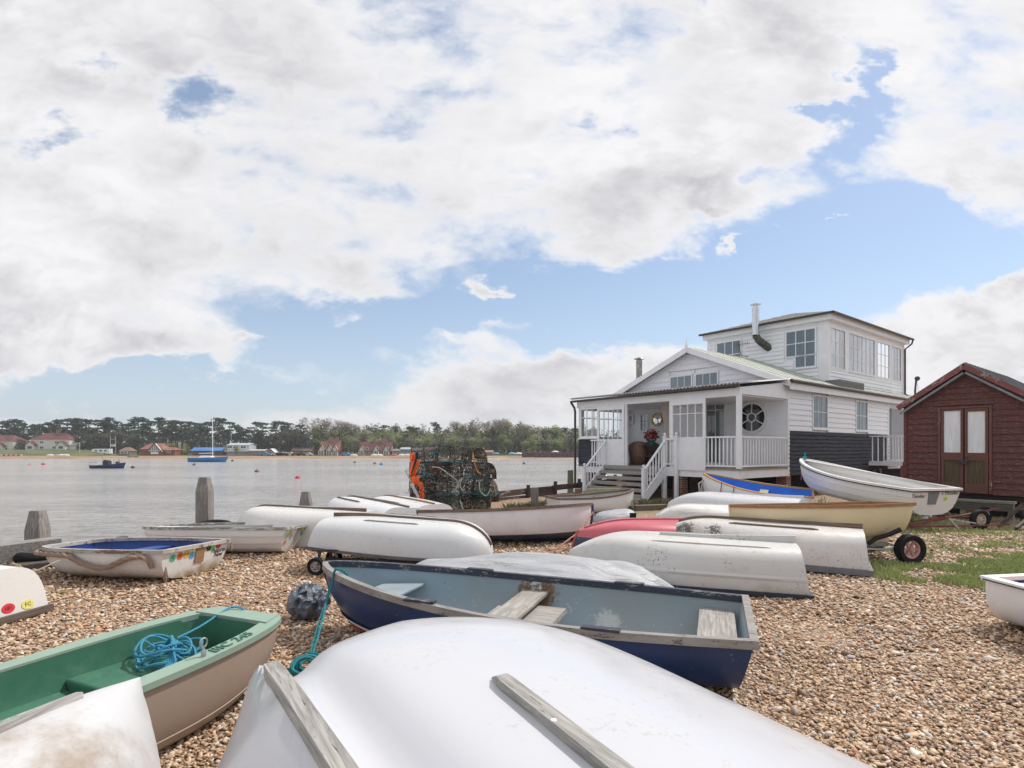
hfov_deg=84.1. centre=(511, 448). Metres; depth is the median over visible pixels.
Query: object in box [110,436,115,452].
utility pole
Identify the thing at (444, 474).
crab pot
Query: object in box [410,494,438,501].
crab pot
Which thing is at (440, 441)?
leafy tree
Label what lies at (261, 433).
pine tree
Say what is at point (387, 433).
leafy tree
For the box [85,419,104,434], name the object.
pine tree
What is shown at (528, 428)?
leafy tree
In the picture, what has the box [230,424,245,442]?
pine tree
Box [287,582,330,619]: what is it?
tarpaulin bundle
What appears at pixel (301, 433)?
oak tree
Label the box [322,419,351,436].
bare tree
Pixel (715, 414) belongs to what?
door
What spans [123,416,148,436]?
pine tree
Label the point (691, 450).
door
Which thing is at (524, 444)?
leafy tree
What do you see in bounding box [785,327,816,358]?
window
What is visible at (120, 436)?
oak tree
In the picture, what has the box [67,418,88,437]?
pine tree
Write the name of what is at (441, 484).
crab pot
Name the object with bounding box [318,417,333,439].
bare tree
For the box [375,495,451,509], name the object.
upturned dinghy
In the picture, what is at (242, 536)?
dinghy
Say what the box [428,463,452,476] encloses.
crab pot
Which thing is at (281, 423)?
pine tree
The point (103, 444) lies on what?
oak tree
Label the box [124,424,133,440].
pine tree
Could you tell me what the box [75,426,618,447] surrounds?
woodland
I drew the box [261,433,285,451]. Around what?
oak tree
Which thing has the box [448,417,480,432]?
bare tree
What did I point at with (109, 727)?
upturned dinghy
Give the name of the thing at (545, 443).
leafy tree
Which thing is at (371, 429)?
leafy tree
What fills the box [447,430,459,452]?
leafy tree
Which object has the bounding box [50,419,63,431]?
pine tree
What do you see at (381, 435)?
leafy tree
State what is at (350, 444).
leafy tree
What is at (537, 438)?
leafy tree
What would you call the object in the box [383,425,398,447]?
leafy tree
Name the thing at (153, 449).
house
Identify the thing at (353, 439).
leafy tree
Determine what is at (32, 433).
pine tree
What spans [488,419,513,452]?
bare tree
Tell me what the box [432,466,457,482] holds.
rope
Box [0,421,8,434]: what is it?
pine tree
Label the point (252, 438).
oak tree
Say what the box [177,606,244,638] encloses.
rope
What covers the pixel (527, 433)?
bare tree
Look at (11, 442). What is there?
house
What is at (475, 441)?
leafy tree
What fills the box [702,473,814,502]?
rowing boat
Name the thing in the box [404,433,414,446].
leafy tree
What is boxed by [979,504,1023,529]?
trailer
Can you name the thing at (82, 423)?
pine tree
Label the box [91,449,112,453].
motorhome
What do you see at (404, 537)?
upturned dinghy
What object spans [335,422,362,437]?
bare tree
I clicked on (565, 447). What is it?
leafy tree
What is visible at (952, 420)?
door
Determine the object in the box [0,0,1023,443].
sky
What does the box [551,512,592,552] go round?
rope
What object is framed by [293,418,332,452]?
bare tree
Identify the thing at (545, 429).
bare tree
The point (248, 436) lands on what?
pine tree
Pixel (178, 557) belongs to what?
dinghy
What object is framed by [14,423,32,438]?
pine tree
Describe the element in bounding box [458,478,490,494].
crab pot
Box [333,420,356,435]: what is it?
bare tree
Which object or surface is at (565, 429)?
pine tree
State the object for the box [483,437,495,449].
leafy tree
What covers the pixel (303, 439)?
oak tree
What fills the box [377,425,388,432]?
pine tree
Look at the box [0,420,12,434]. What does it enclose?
pine tree
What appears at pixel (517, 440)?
leafy tree
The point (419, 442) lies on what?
leafy tree
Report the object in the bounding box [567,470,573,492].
mooring pile
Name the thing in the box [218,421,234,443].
pine tree
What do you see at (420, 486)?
marker flag
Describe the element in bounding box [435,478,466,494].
crab pot
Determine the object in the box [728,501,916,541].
rowing boat
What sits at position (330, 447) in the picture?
house
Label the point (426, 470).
crab pot
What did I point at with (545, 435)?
leafy tree
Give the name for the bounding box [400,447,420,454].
house
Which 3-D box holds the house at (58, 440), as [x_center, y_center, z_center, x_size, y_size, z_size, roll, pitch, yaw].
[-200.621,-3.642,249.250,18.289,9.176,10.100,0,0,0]
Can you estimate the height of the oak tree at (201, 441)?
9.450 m
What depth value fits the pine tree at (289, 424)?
267.82 m
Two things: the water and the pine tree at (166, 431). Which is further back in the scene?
the pine tree at (166, 431)
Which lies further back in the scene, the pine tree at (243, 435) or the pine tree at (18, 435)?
the pine tree at (18, 435)
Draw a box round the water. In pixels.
[0,459,621,542]
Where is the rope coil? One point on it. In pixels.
(177, 650)
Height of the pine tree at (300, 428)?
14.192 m
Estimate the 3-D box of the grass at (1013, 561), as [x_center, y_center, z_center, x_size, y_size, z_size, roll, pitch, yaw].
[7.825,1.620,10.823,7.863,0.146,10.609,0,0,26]
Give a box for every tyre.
[13,552,46,562]
[199,519,230,522]
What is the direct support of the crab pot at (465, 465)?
on the crab pot at (475, 486)
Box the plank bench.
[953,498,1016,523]
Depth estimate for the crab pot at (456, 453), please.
14.69 m
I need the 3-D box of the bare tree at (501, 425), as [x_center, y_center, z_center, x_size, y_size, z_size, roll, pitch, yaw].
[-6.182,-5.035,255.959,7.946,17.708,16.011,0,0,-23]
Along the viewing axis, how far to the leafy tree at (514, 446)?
253.18 m
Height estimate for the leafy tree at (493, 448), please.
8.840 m
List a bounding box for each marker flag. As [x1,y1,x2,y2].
[409,459,420,475]
[410,453,414,461]
[410,475,418,485]
[411,452,418,473]
[419,482,422,495]
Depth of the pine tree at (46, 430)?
266.01 m
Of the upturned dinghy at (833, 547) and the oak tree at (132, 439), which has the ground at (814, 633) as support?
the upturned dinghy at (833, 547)
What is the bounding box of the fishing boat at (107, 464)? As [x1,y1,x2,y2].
[89,453,124,468]
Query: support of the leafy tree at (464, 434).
on the bank
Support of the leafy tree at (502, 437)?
on the bank
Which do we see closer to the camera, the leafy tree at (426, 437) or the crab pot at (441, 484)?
the crab pot at (441, 484)
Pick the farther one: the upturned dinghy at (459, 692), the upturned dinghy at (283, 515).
the upturned dinghy at (283, 515)
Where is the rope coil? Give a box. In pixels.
[133,634,203,669]
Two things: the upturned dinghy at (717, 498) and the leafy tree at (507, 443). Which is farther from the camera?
the leafy tree at (507, 443)
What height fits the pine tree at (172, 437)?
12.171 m
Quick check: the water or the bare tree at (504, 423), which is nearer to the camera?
the water
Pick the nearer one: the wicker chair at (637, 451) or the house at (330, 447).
the wicker chair at (637, 451)
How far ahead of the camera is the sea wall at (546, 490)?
19.76 m
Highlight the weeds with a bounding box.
[475,495,829,509]
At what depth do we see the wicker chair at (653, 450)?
21.29 m
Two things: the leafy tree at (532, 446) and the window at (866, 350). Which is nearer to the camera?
the window at (866, 350)
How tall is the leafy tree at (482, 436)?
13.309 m
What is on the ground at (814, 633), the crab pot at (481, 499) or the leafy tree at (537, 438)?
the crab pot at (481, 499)
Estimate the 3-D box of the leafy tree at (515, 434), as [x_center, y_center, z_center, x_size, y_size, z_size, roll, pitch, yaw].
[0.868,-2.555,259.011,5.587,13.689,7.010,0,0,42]
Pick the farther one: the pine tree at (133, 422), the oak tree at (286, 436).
the pine tree at (133, 422)
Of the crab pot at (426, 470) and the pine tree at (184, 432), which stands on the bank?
the pine tree at (184, 432)
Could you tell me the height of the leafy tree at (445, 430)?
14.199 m
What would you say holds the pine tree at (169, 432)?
on the bank
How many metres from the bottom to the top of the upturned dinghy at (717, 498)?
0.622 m
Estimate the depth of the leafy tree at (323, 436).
254.09 m
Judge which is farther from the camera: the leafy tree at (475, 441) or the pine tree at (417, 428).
the pine tree at (417, 428)
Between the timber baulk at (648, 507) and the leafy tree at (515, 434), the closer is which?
the timber baulk at (648, 507)
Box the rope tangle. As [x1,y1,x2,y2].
[408,445,487,508]
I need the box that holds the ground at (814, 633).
[0,485,1023,767]
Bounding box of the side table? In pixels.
[642,446,658,464]
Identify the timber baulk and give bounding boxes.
[0,536,61,562]
[3,560,52,569]
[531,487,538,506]
[575,488,581,493]
[586,488,621,492]
[633,504,667,510]
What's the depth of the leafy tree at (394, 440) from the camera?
247.53 m
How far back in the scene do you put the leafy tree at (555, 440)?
247.41 m
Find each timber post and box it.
[24,510,50,539]
[195,477,213,522]
[299,491,312,505]
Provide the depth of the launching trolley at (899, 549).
8.10 m
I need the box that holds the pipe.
[902,462,903,477]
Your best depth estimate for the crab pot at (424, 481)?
14.73 m
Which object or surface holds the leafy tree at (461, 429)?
on the bank
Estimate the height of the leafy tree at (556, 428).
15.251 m
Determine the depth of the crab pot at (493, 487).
14.83 m
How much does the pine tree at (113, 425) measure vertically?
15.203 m
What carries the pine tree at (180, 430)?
on the bank
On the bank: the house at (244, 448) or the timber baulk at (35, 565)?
the house at (244, 448)
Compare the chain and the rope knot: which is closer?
the rope knot
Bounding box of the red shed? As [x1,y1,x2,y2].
[896,362,1023,516]
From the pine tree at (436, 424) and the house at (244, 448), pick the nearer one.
the house at (244, 448)
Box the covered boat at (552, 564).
[417,552,677,587]
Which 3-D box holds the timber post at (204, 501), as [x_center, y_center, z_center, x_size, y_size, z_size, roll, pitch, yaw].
[-6.220,2.310,11.500,0.260,3.480,0.260,0,0,-3]
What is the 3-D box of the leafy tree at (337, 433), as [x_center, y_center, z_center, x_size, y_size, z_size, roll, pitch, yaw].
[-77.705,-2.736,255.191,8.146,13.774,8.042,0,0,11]
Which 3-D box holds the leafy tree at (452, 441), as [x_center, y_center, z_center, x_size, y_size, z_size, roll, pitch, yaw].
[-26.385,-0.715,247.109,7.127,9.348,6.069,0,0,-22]
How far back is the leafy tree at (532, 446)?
245.97 m
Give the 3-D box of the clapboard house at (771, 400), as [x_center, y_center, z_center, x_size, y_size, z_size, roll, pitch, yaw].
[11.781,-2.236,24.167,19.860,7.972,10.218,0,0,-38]
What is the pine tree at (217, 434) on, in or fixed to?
on the bank
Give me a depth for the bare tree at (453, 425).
256.12 m
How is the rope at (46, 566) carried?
attached to the dinghy at (178, 557)
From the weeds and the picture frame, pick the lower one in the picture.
the weeds
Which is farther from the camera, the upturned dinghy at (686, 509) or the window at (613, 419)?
the window at (613, 419)
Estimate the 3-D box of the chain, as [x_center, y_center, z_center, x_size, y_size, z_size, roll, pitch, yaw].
[-1.536,1.624,4.682,0.152,0.051,0.456,0,0,0]
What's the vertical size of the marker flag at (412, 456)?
0.240 m
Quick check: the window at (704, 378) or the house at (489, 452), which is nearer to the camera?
the window at (704, 378)
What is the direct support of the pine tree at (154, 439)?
on the bank
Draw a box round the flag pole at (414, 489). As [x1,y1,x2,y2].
[405,470,419,497]
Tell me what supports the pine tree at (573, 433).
on the bank
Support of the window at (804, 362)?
in the clapboard house at (771, 400)
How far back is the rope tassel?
6.83 m
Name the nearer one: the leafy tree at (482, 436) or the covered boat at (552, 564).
the covered boat at (552, 564)
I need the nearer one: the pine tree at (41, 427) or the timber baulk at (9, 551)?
the timber baulk at (9, 551)
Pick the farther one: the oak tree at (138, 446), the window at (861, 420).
the oak tree at (138, 446)
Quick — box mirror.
[651,413,662,425]
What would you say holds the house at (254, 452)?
on the bank
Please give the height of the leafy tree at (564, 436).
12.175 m
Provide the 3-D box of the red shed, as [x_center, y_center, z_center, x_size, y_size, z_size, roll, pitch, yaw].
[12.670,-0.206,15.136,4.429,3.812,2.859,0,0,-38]
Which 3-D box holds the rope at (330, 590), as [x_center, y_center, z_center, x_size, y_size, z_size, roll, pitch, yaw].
[-1.510,1.299,4.586,0.136,0.521,0.920,0,0,0]
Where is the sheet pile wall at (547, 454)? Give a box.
[522,452,578,456]
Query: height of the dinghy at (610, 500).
0.613 m
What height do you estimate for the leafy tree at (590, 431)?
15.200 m
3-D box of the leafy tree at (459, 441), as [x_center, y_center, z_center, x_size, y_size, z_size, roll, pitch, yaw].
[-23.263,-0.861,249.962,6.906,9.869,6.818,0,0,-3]
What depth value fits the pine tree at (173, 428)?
259.16 m
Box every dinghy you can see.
[0,565,53,624]
[0,606,280,750]
[0,677,160,767]
[42,537,230,577]
[143,522,307,551]
[217,617,873,767]
[238,504,379,548]
[305,512,494,560]
[326,495,423,514]
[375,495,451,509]
[545,489,633,512]
[568,531,813,599]
[653,503,728,516]
[667,492,808,506]
[676,515,873,576]
[799,458,963,516]
[979,573,1023,626]
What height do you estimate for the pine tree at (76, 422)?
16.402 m
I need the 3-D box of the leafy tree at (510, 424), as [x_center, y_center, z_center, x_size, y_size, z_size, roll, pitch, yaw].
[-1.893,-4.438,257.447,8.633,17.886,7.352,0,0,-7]
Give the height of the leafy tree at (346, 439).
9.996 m
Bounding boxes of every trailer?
[907,508,1009,529]
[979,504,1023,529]
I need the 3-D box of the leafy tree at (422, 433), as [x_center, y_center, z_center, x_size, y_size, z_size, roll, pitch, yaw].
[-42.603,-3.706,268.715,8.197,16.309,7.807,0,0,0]
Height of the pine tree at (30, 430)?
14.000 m
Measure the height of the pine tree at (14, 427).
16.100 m
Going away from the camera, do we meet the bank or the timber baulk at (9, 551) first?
the timber baulk at (9, 551)
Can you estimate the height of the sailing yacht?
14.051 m
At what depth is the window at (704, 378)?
21.20 m
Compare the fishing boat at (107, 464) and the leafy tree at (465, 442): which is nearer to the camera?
the fishing boat at (107, 464)
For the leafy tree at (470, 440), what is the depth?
248.00 m
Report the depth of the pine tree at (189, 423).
268.81 m
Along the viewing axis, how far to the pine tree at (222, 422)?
255.90 m
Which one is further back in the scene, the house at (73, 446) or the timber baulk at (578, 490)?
the house at (73, 446)
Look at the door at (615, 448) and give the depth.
20.77 m
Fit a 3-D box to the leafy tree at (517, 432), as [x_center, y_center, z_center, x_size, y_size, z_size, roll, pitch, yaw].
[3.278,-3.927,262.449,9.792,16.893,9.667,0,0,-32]
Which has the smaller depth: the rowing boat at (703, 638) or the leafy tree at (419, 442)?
the rowing boat at (703, 638)
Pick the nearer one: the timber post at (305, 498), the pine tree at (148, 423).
the timber post at (305, 498)
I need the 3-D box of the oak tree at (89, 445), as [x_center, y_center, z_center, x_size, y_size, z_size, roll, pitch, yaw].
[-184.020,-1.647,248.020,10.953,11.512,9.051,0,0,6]
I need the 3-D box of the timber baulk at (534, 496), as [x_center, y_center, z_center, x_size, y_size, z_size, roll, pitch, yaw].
[0.610,1.340,15.200,0.219,0.626,0.200,0,0,0]
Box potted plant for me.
[643,428,659,445]
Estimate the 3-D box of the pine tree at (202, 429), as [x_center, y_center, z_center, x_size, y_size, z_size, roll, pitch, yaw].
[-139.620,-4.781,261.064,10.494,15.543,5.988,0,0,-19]
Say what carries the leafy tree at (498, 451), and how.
on the bank
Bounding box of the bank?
[0,444,577,458]
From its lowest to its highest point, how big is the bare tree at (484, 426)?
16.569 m
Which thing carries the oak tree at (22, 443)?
on the bank
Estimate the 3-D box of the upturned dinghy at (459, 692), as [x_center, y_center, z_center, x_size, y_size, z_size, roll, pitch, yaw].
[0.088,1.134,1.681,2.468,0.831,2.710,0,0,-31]
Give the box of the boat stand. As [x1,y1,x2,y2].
[698,479,704,491]
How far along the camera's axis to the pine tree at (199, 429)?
264.01 m
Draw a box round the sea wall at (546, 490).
[116,475,621,537]
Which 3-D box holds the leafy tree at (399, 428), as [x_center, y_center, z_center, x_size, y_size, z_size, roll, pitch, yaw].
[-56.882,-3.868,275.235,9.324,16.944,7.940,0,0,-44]
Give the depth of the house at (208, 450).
240.00 m
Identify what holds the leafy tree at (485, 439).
on the bank
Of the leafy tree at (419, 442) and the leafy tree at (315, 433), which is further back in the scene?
the leafy tree at (315, 433)
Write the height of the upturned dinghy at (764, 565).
0.610 m
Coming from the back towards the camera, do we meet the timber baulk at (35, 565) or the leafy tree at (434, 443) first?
the leafy tree at (434, 443)
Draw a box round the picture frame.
[628,414,632,423]
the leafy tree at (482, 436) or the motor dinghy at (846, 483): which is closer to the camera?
the motor dinghy at (846, 483)
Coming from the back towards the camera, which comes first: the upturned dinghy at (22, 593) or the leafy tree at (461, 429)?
the leafy tree at (461, 429)
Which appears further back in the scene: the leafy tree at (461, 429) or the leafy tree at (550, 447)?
the leafy tree at (461, 429)
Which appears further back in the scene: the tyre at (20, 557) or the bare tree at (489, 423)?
the bare tree at (489, 423)
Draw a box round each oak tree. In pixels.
[17,440,25,449]
[76,432,104,449]
[90,431,118,449]
[101,430,129,450]
[118,432,146,452]
[129,441,144,453]
[184,440,195,450]
[193,436,207,446]
[207,439,216,446]
[248,434,264,448]
[253,435,271,449]
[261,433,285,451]
[274,426,300,451]
[286,430,309,448]
[294,433,314,448]
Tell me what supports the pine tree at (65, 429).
on the bank
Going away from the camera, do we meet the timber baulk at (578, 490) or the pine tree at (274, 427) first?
the timber baulk at (578, 490)
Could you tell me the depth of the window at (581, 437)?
21.88 m
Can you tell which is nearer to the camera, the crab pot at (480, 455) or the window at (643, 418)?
the crab pot at (480, 455)
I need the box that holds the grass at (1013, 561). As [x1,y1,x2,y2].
[865,512,1023,591]
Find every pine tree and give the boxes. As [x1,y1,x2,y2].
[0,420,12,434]
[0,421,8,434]
[1,419,25,434]
[7,420,27,436]
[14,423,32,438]
[24,424,39,437]
[24,426,38,439]
[33,423,46,435]
[39,422,50,434]
[48,420,63,432]
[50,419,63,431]
[57,418,74,434]
[64,418,83,435]
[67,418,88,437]
[75,419,98,441]
[76,419,98,438]
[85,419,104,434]
[99,417,114,434]
[101,421,115,434]
[108,420,126,433]
[118,424,127,442]
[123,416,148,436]
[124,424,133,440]
[131,418,154,445]
[138,420,163,444]
[147,417,170,442]
[147,434,161,442]
[155,420,172,443]
[165,420,182,446]
[165,420,184,445]
[168,430,185,446]
[171,421,190,451]
[178,427,187,445]
[180,421,194,448]
[185,422,201,444]
[190,423,206,444]
[198,421,219,441]
[209,417,229,446]
[210,418,231,446]
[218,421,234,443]
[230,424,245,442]
[230,428,249,442]
[242,429,251,442]
[247,421,264,435]
[251,422,268,446]
[267,421,280,434]
[276,421,291,451]
[278,422,299,450]
[289,424,307,432]
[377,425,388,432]
[401,426,416,440]
[414,427,422,437]
[430,422,441,434]
[560,427,569,450]
[565,428,578,437]
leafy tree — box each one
[306,438,316,451]
[307,425,324,442]
[313,438,324,448]
[316,424,332,446]
[333,427,349,443]
[341,436,351,450]
[345,440,355,453]
[346,428,362,444]
[347,434,358,453]
[357,429,373,438]
[363,424,377,437]
[374,429,387,438]
[380,428,392,439]
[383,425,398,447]
[386,423,401,446]
[390,434,397,448]
[392,433,406,448]
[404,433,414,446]
[411,437,425,446]
[417,435,431,449]
[418,424,426,446]
[429,440,438,447]
[432,437,446,452]
[433,430,442,444]
[439,427,451,444]
[441,432,450,452]
[444,436,458,450]
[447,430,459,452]
[452,437,464,453]
[454,424,469,444]
[458,430,471,452]
[458,438,469,448]
[467,438,477,453]
[470,437,479,447]
[476,430,487,448]
[476,433,484,447]
[478,437,492,449]
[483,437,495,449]
[485,425,498,447]
[489,438,500,450]
[492,437,501,452]
[494,426,510,452]
[497,433,510,452]
[502,438,513,453]
[503,420,516,445]
[504,439,514,452]
[509,428,519,452]
[510,422,523,448]
[510,434,517,452]
[512,437,523,451]
[518,427,531,446]
[520,440,529,451]
[525,435,537,451]
[529,434,544,451]
[531,426,543,451]
[538,440,544,451]
[539,440,549,451]
[540,426,547,439]
[544,426,557,446]
[546,434,553,451]
[547,425,563,447]
[551,439,560,451]
[552,440,563,450]
[556,438,566,451]
[558,432,568,443]
[559,438,568,451]
[566,436,577,451]
[585,426,596,435]
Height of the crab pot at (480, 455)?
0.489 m
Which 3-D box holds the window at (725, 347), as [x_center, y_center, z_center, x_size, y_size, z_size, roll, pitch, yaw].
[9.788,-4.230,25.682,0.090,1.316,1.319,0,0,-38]
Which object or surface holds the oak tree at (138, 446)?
on the bank
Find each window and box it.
[579,407,598,438]
[583,410,621,437]
[638,413,648,432]
[669,374,692,387]
[694,371,718,385]
[716,339,741,356]
[742,402,767,433]
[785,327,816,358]
[793,354,816,369]
[812,394,829,430]
[831,327,845,369]
[849,332,875,376]
[855,400,869,431]
[877,341,889,378]
[891,345,900,381]
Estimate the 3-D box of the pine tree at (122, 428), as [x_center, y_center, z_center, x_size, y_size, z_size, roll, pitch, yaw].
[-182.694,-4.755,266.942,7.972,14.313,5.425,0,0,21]
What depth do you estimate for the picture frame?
23.94 m
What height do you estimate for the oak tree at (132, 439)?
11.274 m
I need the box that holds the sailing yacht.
[187,415,227,461]
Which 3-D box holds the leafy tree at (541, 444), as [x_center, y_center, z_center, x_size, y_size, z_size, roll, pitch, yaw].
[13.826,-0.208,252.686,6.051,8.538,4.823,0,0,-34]
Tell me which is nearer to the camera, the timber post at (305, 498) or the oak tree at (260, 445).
the timber post at (305, 498)
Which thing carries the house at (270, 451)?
on the bank
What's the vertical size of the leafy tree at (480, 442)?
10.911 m
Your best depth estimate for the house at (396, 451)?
240.00 m
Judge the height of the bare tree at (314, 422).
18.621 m
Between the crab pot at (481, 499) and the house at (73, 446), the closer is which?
the crab pot at (481, 499)
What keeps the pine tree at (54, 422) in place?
on the bank
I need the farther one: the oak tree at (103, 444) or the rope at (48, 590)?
the oak tree at (103, 444)
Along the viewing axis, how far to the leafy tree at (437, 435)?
264.54 m
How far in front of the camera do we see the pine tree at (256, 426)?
257.06 m
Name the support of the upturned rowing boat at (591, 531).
on the ground at (814, 633)
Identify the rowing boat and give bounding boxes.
[322,560,758,687]
[416,503,595,541]
[571,517,684,548]
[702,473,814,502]
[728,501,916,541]
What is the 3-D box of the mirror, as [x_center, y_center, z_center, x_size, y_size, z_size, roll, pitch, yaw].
[5.833,-1.181,22.890,0.040,0.537,0.540,0,0,-38]
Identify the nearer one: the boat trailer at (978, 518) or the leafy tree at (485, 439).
the boat trailer at (978, 518)
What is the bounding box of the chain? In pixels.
[317,634,340,652]
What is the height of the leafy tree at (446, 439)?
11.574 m
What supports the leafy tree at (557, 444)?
on the bank
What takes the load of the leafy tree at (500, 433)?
on the bank
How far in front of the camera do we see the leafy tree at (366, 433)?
266.11 m
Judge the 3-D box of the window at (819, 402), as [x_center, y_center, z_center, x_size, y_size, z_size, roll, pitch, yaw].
[11.048,-1.293,20.322,1.306,1.254,0.085,0,0,-39]
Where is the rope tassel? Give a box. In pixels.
[163,567,168,580]
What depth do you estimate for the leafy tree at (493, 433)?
258.25 m
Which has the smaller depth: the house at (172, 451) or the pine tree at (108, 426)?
the house at (172, 451)
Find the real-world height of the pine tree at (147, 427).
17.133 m
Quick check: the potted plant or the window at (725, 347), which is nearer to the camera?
the potted plant
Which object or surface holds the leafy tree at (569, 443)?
on the bank
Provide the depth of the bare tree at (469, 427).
254.28 m
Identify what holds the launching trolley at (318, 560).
on the ground at (814, 633)
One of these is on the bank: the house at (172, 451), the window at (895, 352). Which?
the house at (172, 451)
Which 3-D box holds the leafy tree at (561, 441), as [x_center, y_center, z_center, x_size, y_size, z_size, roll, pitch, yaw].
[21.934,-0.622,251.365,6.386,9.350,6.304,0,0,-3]
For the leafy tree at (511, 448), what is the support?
on the bank
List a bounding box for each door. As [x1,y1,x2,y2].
[597,405,624,465]
[670,398,705,470]
[706,404,725,464]
[941,409,963,492]
[965,408,987,493]
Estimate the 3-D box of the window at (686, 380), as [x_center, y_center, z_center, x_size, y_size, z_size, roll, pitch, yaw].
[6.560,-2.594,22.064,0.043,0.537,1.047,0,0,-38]
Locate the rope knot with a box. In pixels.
[288,652,318,676]
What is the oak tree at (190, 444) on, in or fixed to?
on the bank
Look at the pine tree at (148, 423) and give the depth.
262.10 m
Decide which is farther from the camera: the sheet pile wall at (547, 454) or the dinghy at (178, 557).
the sheet pile wall at (547, 454)
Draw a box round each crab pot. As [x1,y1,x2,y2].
[408,462,436,478]
[408,478,436,495]
[410,446,442,463]
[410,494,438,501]
[425,476,451,492]
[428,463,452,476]
[434,493,464,508]
[435,445,465,463]
[435,462,462,480]
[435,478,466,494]
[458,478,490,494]
[461,447,487,463]
[462,462,489,478]
[463,493,491,508]
[475,462,496,480]
[477,479,497,496]
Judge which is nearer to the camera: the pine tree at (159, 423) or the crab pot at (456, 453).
the crab pot at (456, 453)
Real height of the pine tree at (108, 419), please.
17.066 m
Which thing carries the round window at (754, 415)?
in the clapboard house at (771, 400)
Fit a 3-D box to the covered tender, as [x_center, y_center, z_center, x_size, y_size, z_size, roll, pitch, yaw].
[2.350,1.508,12.920,1.000,0.285,0.910,0,0,-3]
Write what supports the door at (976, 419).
in the red shed
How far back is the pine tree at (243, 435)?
257.38 m
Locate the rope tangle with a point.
(455, 482)
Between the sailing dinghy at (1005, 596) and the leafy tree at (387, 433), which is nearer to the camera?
the sailing dinghy at (1005, 596)
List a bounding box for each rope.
[10,563,69,593]
[34,549,154,570]
[34,560,59,571]
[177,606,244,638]
[307,568,348,662]
[309,586,329,662]
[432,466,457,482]
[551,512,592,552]
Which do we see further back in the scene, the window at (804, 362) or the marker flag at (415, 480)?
the window at (804, 362)
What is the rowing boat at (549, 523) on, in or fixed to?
on the ground at (814, 633)
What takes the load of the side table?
on the clapboard house at (771, 400)
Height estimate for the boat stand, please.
0.861 m
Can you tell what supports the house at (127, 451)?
on the bank
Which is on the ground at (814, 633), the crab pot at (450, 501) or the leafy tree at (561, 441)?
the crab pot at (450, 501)
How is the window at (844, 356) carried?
in the clapboard house at (771, 400)
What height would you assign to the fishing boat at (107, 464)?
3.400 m
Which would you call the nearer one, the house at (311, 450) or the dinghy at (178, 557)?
the dinghy at (178, 557)
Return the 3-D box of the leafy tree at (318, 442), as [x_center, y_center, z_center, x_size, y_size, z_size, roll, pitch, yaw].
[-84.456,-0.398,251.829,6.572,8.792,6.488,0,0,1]
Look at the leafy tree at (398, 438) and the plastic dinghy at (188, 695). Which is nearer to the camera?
the plastic dinghy at (188, 695)
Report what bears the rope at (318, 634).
hanging from the rowing boat at (703, 638)
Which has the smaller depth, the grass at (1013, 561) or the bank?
the grass at (1013, 561)
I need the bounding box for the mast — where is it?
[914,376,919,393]
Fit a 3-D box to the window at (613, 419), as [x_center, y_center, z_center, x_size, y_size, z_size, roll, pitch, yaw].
[3.752,-0.998,23.187,2.440,1.128,0.049,0,0,-39]
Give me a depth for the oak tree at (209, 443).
251.72 m
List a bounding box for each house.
[0,435,28,449]
[24,430,82,449]
[68,442,78,449]
[119,447,136,455]
[140,443,168,455]
[163,447,181,454]
[190,447,226,454]
[225,443,255,454]
[248,449,267,455]
[267,449,278,455]
[291,447,315,454]
[317,437,343,455]
[357,438,393,455]
[392,449,400,454]
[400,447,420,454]
[475,450,493,454]
[570,302,914,500]
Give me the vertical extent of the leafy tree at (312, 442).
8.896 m
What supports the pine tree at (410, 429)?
on the bank
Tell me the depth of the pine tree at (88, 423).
254.16 m
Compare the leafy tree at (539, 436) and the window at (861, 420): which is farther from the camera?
the leafy tree at (539, 436)
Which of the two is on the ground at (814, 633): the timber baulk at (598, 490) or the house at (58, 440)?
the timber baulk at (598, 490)
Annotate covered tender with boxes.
[593,509,636,521]
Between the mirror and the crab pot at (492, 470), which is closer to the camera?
the crab pot at (492, 470)
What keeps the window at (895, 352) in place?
in the clapboard house at (771, 400)
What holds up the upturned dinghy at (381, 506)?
on the ground at (814, 633)
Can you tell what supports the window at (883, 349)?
in the clapboard house at (771, 400)
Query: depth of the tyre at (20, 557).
7.80 m
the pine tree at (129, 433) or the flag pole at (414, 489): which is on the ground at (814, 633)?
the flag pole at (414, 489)
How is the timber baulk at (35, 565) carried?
on the ground at (814, 633)
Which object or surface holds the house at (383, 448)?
on the bank
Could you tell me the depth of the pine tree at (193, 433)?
251.75 m
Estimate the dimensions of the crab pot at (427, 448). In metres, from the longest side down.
0.858 x 0.497 x 0.426 m
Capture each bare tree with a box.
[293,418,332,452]
[306,418,342,434]
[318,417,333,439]
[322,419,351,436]
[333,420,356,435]
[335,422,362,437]
[447,421,462,452]
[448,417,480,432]
[452,422,475,452]
[471,420,504,436]
[474,420,491,446]
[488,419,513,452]
[492,417,527,451]
[492,419,507,440]
[516,423,540,452]
[532,427,554,451]
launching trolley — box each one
[307,549,420,574]
[866,527,926,562]
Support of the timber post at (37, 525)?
in the water
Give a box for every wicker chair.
[628,441,647,464]
[645,442,659,463]
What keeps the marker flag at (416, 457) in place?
attached to the flag pole at (414, 489)
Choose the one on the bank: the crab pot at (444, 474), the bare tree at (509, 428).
the bare tree at (509, 428)

